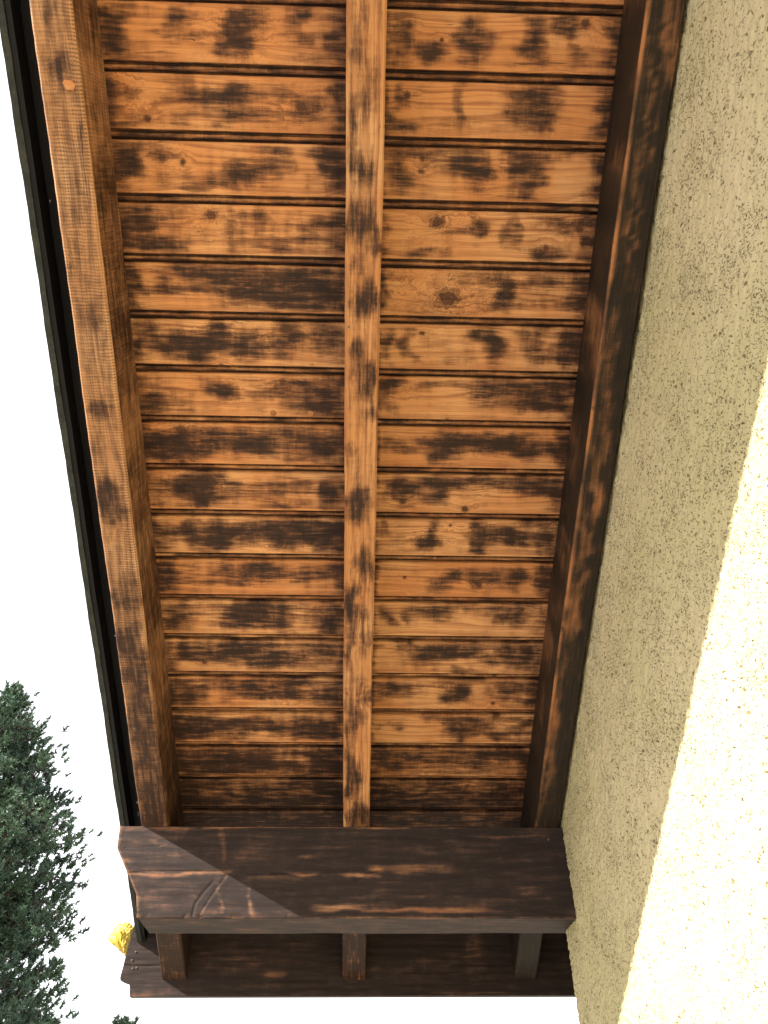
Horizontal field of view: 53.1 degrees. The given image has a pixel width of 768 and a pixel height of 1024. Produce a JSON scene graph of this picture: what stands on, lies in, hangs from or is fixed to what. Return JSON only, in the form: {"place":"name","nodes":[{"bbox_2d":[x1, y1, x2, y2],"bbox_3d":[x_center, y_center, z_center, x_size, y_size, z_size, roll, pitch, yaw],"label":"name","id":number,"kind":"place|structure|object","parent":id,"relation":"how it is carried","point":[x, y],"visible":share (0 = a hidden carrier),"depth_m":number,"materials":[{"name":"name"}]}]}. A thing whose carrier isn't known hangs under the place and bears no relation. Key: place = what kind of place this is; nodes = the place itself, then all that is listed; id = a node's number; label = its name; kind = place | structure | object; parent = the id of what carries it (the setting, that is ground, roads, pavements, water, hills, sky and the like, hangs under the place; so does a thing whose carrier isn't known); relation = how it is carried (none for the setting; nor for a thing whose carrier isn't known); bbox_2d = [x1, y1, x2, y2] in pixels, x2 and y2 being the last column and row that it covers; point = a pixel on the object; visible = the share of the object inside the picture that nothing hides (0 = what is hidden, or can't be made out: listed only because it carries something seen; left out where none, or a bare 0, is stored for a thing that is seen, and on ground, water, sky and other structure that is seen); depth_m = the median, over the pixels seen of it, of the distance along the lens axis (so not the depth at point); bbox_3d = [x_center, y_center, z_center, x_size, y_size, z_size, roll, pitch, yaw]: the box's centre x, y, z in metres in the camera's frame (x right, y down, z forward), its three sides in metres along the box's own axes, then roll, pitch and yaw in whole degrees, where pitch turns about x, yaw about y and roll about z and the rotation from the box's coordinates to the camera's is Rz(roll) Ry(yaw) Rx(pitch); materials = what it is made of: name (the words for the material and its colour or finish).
{"place":"outdoors","nodes":[
{"label":"outdoors","id":0,"kind":"place"},
{"bbox_2d":[0,679,104,1023],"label":"conifer","id":1,"kind":"object","parent":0,"point":[26,821],"visible":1,"depth_m":13.00,"materials":[{"name":"green plant"}]},
{"bbox_2d":[110,1012,140,1023],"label":"conifer","id":2,"kind":"object","parent":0,"point":[124,1019],"visible":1,"depth_m":13.27,"materials":[{"name":"green plant"}]},
{"bbox_2d":[0,35,579,1023],"label":"sky","id":3,"kind":"structure","parent":0,"point":[46,645],"materials":[{"name":"white"}]},
{"bbox_2d":[559,0,767,1023],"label":"house","id":4,"kind":"structure","parent":0,"point":[663,824],"depth_m":1.11,"materials":[{"name":"beige paint"}]},
{"bbox_2d":[0,0,685,997],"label":"roof overhang","id":5,"kind":"object","parent":4,"relation":"attached to","point":[340,302],"visible":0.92,"depth_m":1.49,"materials":[{"name":"brown wood"}]},
{"bbox_2d":[108,922,133,956],"bbox_3d":[-0.705,1.153,2.069,0.068,0.086,0.061,29,-49,-29],"label":"plastic scrap","id":6,"kind":"object","parent":5,"relation":"attached to","point":[119,937],"visible":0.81,"depth_m":2.06,"materials":[{"name":"yellow plastic"}]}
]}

